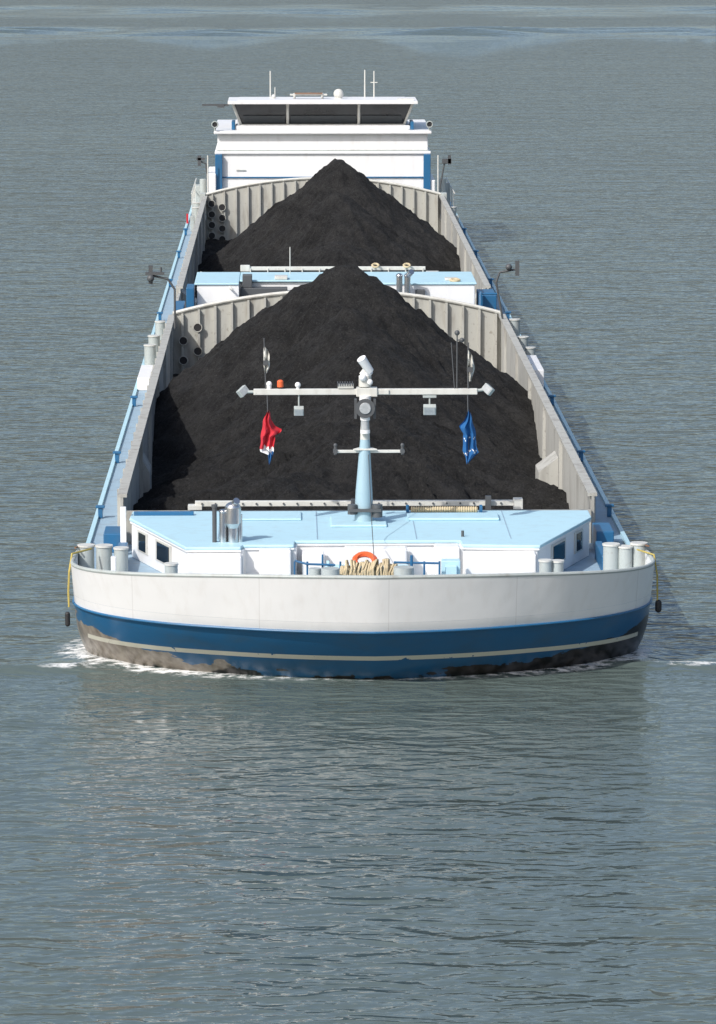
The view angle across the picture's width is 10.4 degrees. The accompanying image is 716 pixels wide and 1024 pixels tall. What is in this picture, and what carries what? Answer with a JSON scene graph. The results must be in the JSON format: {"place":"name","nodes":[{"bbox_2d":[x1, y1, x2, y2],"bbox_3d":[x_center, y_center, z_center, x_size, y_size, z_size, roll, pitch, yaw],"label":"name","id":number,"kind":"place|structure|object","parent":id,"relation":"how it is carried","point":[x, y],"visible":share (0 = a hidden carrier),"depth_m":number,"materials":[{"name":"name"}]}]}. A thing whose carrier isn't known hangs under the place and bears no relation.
{"place":"outdoors","nodes":[
{"label":"outdoors","id":0,"kind":"place"},
{"bbox_2d":[266,374,372,433],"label":"white mast lamps","id":1,"kind":"object","parent":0,"point":[362,377],"visible":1,"depth_m":80.47,"materials":[{"name":"white plastic"}]},
{"bbox_2d":[359,403,370,429],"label":"mast lamp lens","id":2,"kind":"object","parent":1,"relation":"attached to","point":[364,408],"visible":1,"depth_m":80.35,"materials":[{"name":"white glass"}]},
{"bbox_2d":[78,543,632,622],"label":"fore deck","id":3,"kind":"structure","parent":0,"point":[589,563],"depth_m":80.72,"materials":[{"name":"paint"}]},
{"bbox_2d":[111,507,125,570],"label":"fore posts","id":4,"kind":"object","parent":3,"relation":"on","point":[122,530],"visible":0.55,"depth_m":81.85,"materials":[{"name":"white metal"}]},
{"bbox_2d":[103,523,613,569],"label":"fore side boxes","id":5,"kind":"object","parent":3,"relation":"on","point":[602,533],"visible":0.6,"depth_m":82.21,"materials":[{"name":"blue paint"}]},
{"bbox_2d":[132,523,588,574],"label":"fore house walls","id":6,"kind":"structure","parent":3,"relation":"on","point":[332,554],"depth_m":78.92,"materials":[{"name":"white metal"}]},
{"bbox_2d":[134,511,193,515],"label":"roof edge box","id":7,"kind":"object","parent":6,"relation":"on","point":[163,513],"visible":1,"depth_m":81.95,"materials":[{"name":"blue paint"}]},
{"bbox_2d":[219,498,242,542],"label":"exhaust pipe","id":8,"kind":"object","parent":6,"relation":"on","point":[230,516],"visible":1,"depth_m":78.48,"materials":[{"name":"metal"}]},
{"bbox_2d":[211,504,463,541],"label":"vent posts","id":9,"kind":"object","parent":6,"relation":"on","point":[214,522],"visible":1,"depth_m":78.53,"materials":[{"name":"grey metal"}]},
{"bbox_2d":[129,510,590,549],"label":"fore house roof","id":10,"kind":"structure","parent":6,"relation":"on","point":[534,528],"depth_m":80.05,"materials":[{"name":"blue metal"}]},
{"bbox_2d":[130,520,590,551],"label":"fore house roof edge","id":11,"kind":"object","parent":10,"relation":"attached to","point":[428,544],"visible":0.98,"depth_m":78.83,"materials":[{"name":"metal"}]},
{"bbox_2d":[354,440,373,521],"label":"foremast column","id":12,"kind":"structure","parent":10,"relation":"on","point":[362,493],"depth_m":80.78,"materials":[{"name":"blue metal"}]},
{"bbox_2d":[359,369,370,439],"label":"foremast head","id":13,"kind":"object","parent":12,"relation":"on","point":[363,384],"visible":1,"depth_m":80.51},
{"bbox_2d":[254,383,476,396],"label":"foremast crossbar","id":14,"kind":"object","parent":13,"relation":"attached to","point":[357,391],"visible":1,"depth_m":80.55,"materials":[{"name":"white metal"}]},
{"bbox_2d":[277,380,282,386],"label":"orange beacon","id":15,"kind":"object","parent":14,"relation":"on","point":[279,383],"visible":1,"depth_m":80.50,"materials":[{"name":"plastic"}]},
{"bbox_2d":[337,381,352,385],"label":"radar grille","id":16,"kind":"object","parent":14,"relation":"on","point":[345,383],"visible":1,"depth_m":80.48,"materials":[{"name":"grey metal"}]},
{"bbox_2d":[338,447,399,452],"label":"foremast lower arm","id":17,"kind":"object","parent":12,"relation":"attached to","point":[370,449],"visible":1,"depth_m":80.77},
{"bbox_2d":[137,529,582,563],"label":"fore house windows","id":18,"kind":"structure","parent":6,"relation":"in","point":[163,552],"depth_m":79.82,"materials":[{"name":"glass"}]},
{"bbox_2d":[217,511,510,539],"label":"roof seams","id":19,"kind":"object","parent":6,"relation":"on","point":[413,525],"visible":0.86,"depth_m":80.31,"materials":[{"name":"paint"}]},
{"bbox_2d":[241,511,498,526],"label":"roof hatches","id":20,"kind":"object","parent":6,"relation":"on","point":[343,521],"visible":0.81,"depth_m":81.33,"materials":[{"name":"blue paint"}]},
{"bbox_2d":[333,398,404,517],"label":"foremast brackets","id":21,"kind":"object","parent":20,"relation":"on","point":[375,509],"visible":1,"depth_m":80.74,"materials":[{"name":"grey metal"}]},
{"bbox_2d":[236,383,494,415],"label":"floodlight housings","id":22,"kind":"object","parent":21,"relation":"attached to","point":[429,405],"visible":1,"depth_m":80.58,"materials":[{"name":"grey metal"}]},
{"bbox_2d":[240,384,490,415],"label":"floodlight glass","id":23,"kind":"object","parent":22,"relation":"attached to","point":[486,388],"visible":1,"depth_m":80.56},
{"bbox_2d":[263,330,468,556],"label":"mast rods","id":24,"kind":"object","parent":21,"relation":"attached to","point":[457,332],"visible":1,"depth_m":80.52,"materials":[{"name":"grey metal"}]},
{"bbox_2d":[260,411,281,463],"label":"flag","id":25,"kind":"object","parent":24,"relation":"attached to","point":[270,430],"visible":1,"depth_m":80.60,"materials":[{"name":"red fabric"}]},
{"bbox_2d":[263,348,474,380],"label":"mast pennants","id":26,"kind":"object","parent":24,"relation":"attached to","point":[470,361],"visible":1,"depth_m":80.49,"materials":[{"name":"white fabric"}]},
{"bbox_2d":[263,360,472,371],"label":"pennant bands","id":27,"kind":"object","parent":26,"relation":"attached to","point":[469,369],"visible":1,"depth_m":80.45,"materials":[{"name":"fabric"}]},
{"bbox_2d":[459,410,478,463],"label":"flag","id":28,"kind":"object","parent":24,"relation":"attached to","point":[467,427],"visible":1,"depth_m":80.67,"materials":[{"name":"blue fabric"}]},
{"bbox_2d":[406,505,481,512],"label":"roller flanges","id":29,"kind":"object","parent":6,"relation":"on","point":[407,508],"visible":1,"depth_m":82.32,"materials":[{"name":"blue paint"}]},
{"bbox_2d":[411,506,477,512],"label":"rope roller","id":30,"kind":"object","parent":6,"relation":"on","point":[435,509],"visible":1,"depth_m":82.34,"materials":[{"name":"beige fabric"}]},
{"bbox_2d":[309,565,413,574],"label":"rope drums","id":31,"kind":"object","parent":3,"relation":"on","point":[403,570],"visible":0.33,"depth_m":76.43,"materials":[{"name":"grey metal"}]},
{"bbox_2d":[71,553,653,622],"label":"bow bulwark","id":32,"kind":"object","parent":3,"relation":"on","point":[365,600],"visible":0.98,"depth_m":74.56,"materials":[{"name":"paint"}]},
{"bbox_2d":[70,550,654,578],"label":"bulwark rim","id":33,"kind":"object","parent":32,"relation":"on","point":[648,565],"visible":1,"depth_m":74.44,"materials":[{"name":"grey metal"}]},
{"bbox_2d":[67,548,657,606],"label":"bow side ropes","id":34,"kind":"object","parent":32,"relation":"attached to","point":[68,587],"visible":1,"depth_m":77.48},
{"bbox_2d":[65,600,661,626],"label":"fenders","id":35,"kind":"object","parent":34,"relation":"hanging from","point":[658,606],"visible":1,"depth_m":77.48,"materials":[{"name":"rubber"}]},
{"bbox_2d":[78,545,646,572],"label":"fore bollards","id":36,"kind":"object","parent":3,"relation":"on","point":[616,557],"visible":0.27,"depth_m":78.45,"materials":[{"name":"grey metal"}]},
{"bbox_2d":[77,541,647,565],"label":"mooring bollards","id":37,"kind":"object","parent":36,"relation":"on","point":[607,544],"visible":1,"depth_m":78.42,"materials":[{"name":"grey metal"}]},
{"bbox_2d":[294,554,440,574],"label":"foredeck rail","id":38,"kind":"object","parent":3,"relation":"on","point":[411,563],"visible":0.49,"depth_m":77.10,"materials":[{"name":"metal"}]},
{"bbox_2d":[325,559,459,573],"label":"anchor winch","id":39,"kind":"object","parent":3,"relation":"on","point":[450,566],"visible":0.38,"depth_m":77.34,"materials":[{"name":"blue paint"}]},
{"bbox_2d":[352,551,376,561],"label":"lifebuoy","id":40,"kind":"object","parent":39,"relation":"attached to","point":[357,556],"visible":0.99,"depth_m":77.73,"materials":[{"name":"orange plastic"}]},
{"bbox_2d":[340,558,397,574],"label":"mooring rope","id":41,"kind":"object","parent":39,"relation":"attached to","point":[374,567],"visible":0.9,"depth_m":76.89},
{"bbox_2d":[0,0,715,1023],"bbox_3d":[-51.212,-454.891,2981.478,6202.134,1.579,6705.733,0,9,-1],"label":"water","id":42,"kind":"structure","parent":0,"point":[188,846],"depth_m":76.14,"materials":[{"name":"grey liquid"}]},
{"bbox_2d":[74,593,650,678],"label":"hull","id":43,"kind":"object","parent":42,"relation":"in","point":[352,656],"visible":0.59,"depth_m":75.50,"materials":[{"name":"paint"}]},
{"bbox_2d":[72,595,652,633],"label":"rubbing strake","id":44,"kind":"object","parent":43,"relation":"attached to","point":[354,632],"visible":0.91,"depth_m":74.97,"materials":[{"name":"blue paint"}]},
{"bbox_2d":[91,213,624,544],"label":"side deck","id":45,"kind":"structure","parent":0,"point":[109,518],"depth_m":94.69,"materials":[{"name":"paint"}]},
{"bbox_2d":[192,183,455,220],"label":"aft bollards","id":46,"kind":"object","parent":45,"relation":"on","point":[194,211],"visible":0.19,"depth_m":164.04,"materials":[{"name":"grey metal"}]},
{"bbox_2d":[192,182,456,207],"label":"aft bollards caps","id":47,"kind":"object","parent":46,"relation":"on","point":[446,183],"visible":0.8,"depth_m":163.25,"materials":[{"name":"white metal"}]},
{"bbox_2d":[144,320,534,364],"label":"midship bollards","id":48,"kind":"object","parent":45,"relation":"on","point":[150,354],"visible":0.45,"depth_m":114.82,"materials":[{"name":"white metal"}]},
{"bbox_2d":[144,318,535,348],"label":"bollards","id":49,"kind":"object","parent":48,"relation":"on","point":[511,319],"visible":0.95,"depth_m":114.89,"materials":[{"name":"white metal"}]},
{"bbox_2d":[137,355,543,390],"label":"side white boxes","id":50,"kind":"object","parent":45,"relation":"on","point":[144,375],"visible":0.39,"depth_m":108.95,"materials":[{"name":"paint"}]},
{"bbox_2d":[96,228,613,517],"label":"side deck posts","id":51,"kind":"object","parent":45,"relation":"on","point":[117,453],"visible":0.56,"depth_m":105.29,"materials":[{"name":"metal"}]},
{"bbox_2d":[117,200,595,525],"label":"coaming stiffeners","id":52,"kind":"object","parent":45,"relation":"on","point":[504,371],"visible":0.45,"depth_m":110.01,"materials":[{"name":"grey metal"}]},
{"bbox_2d":[145,155,518,327],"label":"deck lamp arms","id":53,"kind":"object","parent":52,"relation":"on","point":[151,274],"visible":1,"depth_m":117.35},
{"bbox_2d":[173,295,500,373],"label":"hold bulkhead","id":54,"kind":"object","parent":52,"relation":"attached to","point":[479,330],"visible":0.27,"depth_m":118.95,"materials":[{"name":"grey paint"}]},
{"bbox_2d":[173,291,500,314],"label":"hold bulkhead top rail","id":55,"kind":"object","parent":54,"relation":"on","point":[286,292],"visible":0.62,"depth_m":118.78,"materials":[{"name":"grey metal"}]},
{"bbox_2d":[120,201,593,542],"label":"hold coaming","id":56,"kind":"object","parent":52,"relation":"attached to","point":[577,497],"visible":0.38,"depth_m":101.16,"materials":[{"name":"grey metal"}]},
{"bbox_2d":[206,180,440,239],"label":"aft hold bulkhead","id":57,"kind":"object","parent":56,"relation":"attached to","point":[246,206],"visible":0.28,"depth_m":165.96,"materials":[{"name":"grey paint"}]},
{"bbox_2d":[178,200,225,364],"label":"hole rims","id":58,"kind":"object","parent":57,"relation":"attached to","point":[213,238],"visible":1,"depth_m":165.70,"materials":[{"name":"grey paint"}]},
{"bbox_2d":[180,201,224,363],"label":"lightening holes","id":59,"kind":"object","parent":58,"relation":"attached to","point":[183,341],"visible":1,"depth_m":165.73,"materials":[{"name":"metal"}]},
{"bbox_2d":[206,177,440,194],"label":"aft hold bulkhead top rail","id":60,"kind":"object","parent":57,"relation":"on","point":[309,178],"visible":0.71,"depth_m":165.78,"materials":[{"name":"grey metal"}]},
{"bbox_2d":[195,159,460,297],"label":"coal heap","id":61,"kind":"object","parent":56,"relation":"in","point":[336,212],"visible":0.57,"depth_m":145.94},
{"bbox_2d":[143,288,557,492],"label":"hold corner gusset","id":62,"kind":"structure","parent":56,"relation":"attached to","point":[546,469],"depth_m":93.72,"materials":[{"name":"grey metal"}]},
{"bbox_2d":[133,265,568,510],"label":"coal heap","id":63,"kind":"object","parent":56,"relation":"in","point":[327,328],"visible":0.78,"depth_m":98.22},
{"bbox_2d":[188,497,522,509],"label":"hatch gantry beam","id":64,"kind":"structure","parent":56,"relation":"attached to","point":[516,502],"depth_m":83.16,"materials":[{"name":"white metal"}]},
{"bbox_2d":[201,495,501,509],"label":"beam bolts","id":65,"kind":"object","parent":64,"relation":"attached to","point":[487,502],"visible":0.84,"depth_m":83.06,"materials":[{"name":"grey metal"}]},
{"bbox_2d":[117,195,596,496],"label":"coaming top flange","id":66,"kind":"object","parent":56,"relation":"on","point":[576,462],"visible":0.95,"depth_m":102.54,"materials":[{"name":"grey metal"}]},
{"bbox_2d":[86,201,629,544],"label":"gunwale bar","id":67,"kind":"object","parent":45,"relation":"on","point":[564,422],"visible":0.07,"depth_m":99.47,"materials":[{"name":"blue paint"}]},
{"bbox_2d":[126,509,590,543],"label":"hold front wall","id":68,"kind":"structure","parent":0,"point":[128,530],"depth_m":83.35,"materials":[{"name":"white metal"}]},
{"bbox_2d":[186,543,535,574],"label":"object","id":69,"kind":"structure","parent":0,"point":[277,561],"depth_m":77.97,"materials":[{"name":"white metal"}]},
{"bbox_2d":[357,355,372,375],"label":"searchlight","id":70,"kind":"object","parent":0,"point":[364,363],"visible":1,"depth_m":80.31,"materials":[{"name":"white metal"}]},
{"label":"aft deck","id":71,"kind":"structure","parent":0,"visible":0},
{"bbox_2d":[209,120,434,191],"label":"aft house walls","id":72,"kind":"structure","parent":71,"relation":"on","point":[325,137],"depth_m":167.71,"materials":[{"name":"white metal"}]},
{"bbox_2d":[211,121,432,130],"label":"search light rims","id":73,"kind":"object","parent":72,"relation":"on","point":[217,125],"visible":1,"depth_m":167.19,"materials":[{"name":"metal"}]},
{"bbox_2d":[212,122,431,126],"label":"search lights","id":74,"kind":"object","parent":73,"relation":"in","point":[214,124],"visible":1,"depth_m":167.23},
{"bbox_2d":[234,104,410,123],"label":"wheelhouse windows","id":75,"kind":"structure","parent":72,"relation":"on","point":[322,110],"depth_m":167.96,"materials":[{"name":"black glass"}]},
{"bbox_2d":[243,116,401,122],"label":"wheelhouse blinds","id":76,"kind":"object","parent":75,"relation":"attached to","point":[322,119],"visible":1,"depth_m":168.25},
{"bbox_2d":[231,104,413,124],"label":"wheelhouse mullions","id":77,"kind":"object","parent":75,"relation":"attached to","point":[287,114],"visible":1,"depth_m":168.26,"materials":[{"name":"grey metal"}]},
{"bbox_2d":[228,97,417,103],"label":"wheelhouse roof","id":78,"kind":"structure","parent":75,"relation":"on","point":[313,100],"depth_m":167.59,"materials":[{"name":"white metal"}]},
{"bbox_2d":[202,104,228,107],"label":"wheelhouse side boom","id":79,"kind":"object","parent":78,"relation":"attached to","point":[220,105],"visible":1,"depth_m":167.35,"materials":[{"name":"grey metal"}]},
{"bbox_2d":[270,70,376,96],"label":"wheelhouse antennas","id":80,"kind":"object","parent":78,"relation":"on","point":[373,82],"visible":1,"depth_m":170.18,"materials":[{"name":"white metal"}]},
{"bbox_2d":[271,89,413,100],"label":"wheelhouse roof gear","id":81,"kind":"object","parent":78,"relation":"on","point":[338,93],"visible":1,"depth_m":169.07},
{"bbox_2d":[215,120,430,189],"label":"superstructure trim","id":82,"kind":"structure","parent":72,"relation":"attached to","point":[426,176],"depth_m":167.58,"materials":[{"name":"blue metal"}]},
{"bbox_2d":[217,150,428,170],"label":"aft house shadow gap","id":83,"kind":"object","parent":72,"relation":"attached to","point":[319,150],"visible":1,"depth_m":167.69,"materials":[{"name":"grey metal"}]},
{"bbox_2d":[191,155,454,206],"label":"aft rail","id":84,"kind":"object","parent":71,"relation":"on","point":[193,193],"visible":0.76,"depth_m":167.13,"materials":[{"name":"white metal"}]},
{"bbox_2d":[190,178,458,230],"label":"aft side fittings","id":85,"kind":"object","parent":71,"relation":"on","point":[200,190],"visible":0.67,"depth_m":168.28,"materials":[{"name":"white metal"}]},
{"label":"midship deck","id":86,"kind":"structure","parent":0,"visible":0},
{"bbox_2d":[241,274,424,296],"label":"midship machinery","id":87,"kind":"object","parent":86,"relation":"on","point":[247,289],"visible":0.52,"depth_m":121.79,"materials":[{"name":"grey metal"}]},
{"bbox_2d":[197,280,474,304],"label":"midship house walls","id":88,"kind":"structure","parent":86,"relation":"on","point":[214,293],"depth_m":121.47,"materials":[{"name":"white metal"}]},
{"bbox_2d":[229,265,438,289],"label":"midship rail","id":89,"kind":"object","parent":88,"relation":"attached to","point":[246,268],"visible":0.55,"depth_m":125.07,"materials":[{"name":"white metal"}]},
{"bbox_2d":[194,272,476,284],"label":"midship house roof","id":90,"kind":"structure","parent":88,"relation":"on","point":[384,278],"depth_m":123.08,"materials":[{"name":"blue metal"}]},
{"bbox_2d":[275,275,456,280],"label":"midship roof boxes","id":91,"kind":"object","parent":90,"relation":"on","point":[280,277],"visible":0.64,"depth_m":122.33,"materials":[{"name":"white metal"}]},
{"bbox_2d":[396,269,413,292],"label":"midship exhausts","id":92,"kind":"object","parent":88,"relation":"on","point":[407,280],"visible":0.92,"depth_m":120.94,"materials":[{"name":"metal"}]},
{"bbox_2d":[371,263,460,281],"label":"midship rope coils","id":93,"kind":"object","parent":88,"relation":"on","point":[450,280],"visible":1,"depth_m":124.84,"materials":[{"name":"beige fabric"}]},
{"bbox_2d":[176,284,496,310],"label":"midship blue tanks","id":94,"kind":"object","parent":86,"relation":"on","point":[486,298],"visible":0.29,"depth_m":121.05,"materials":[{"name":"metal"}]}
]}

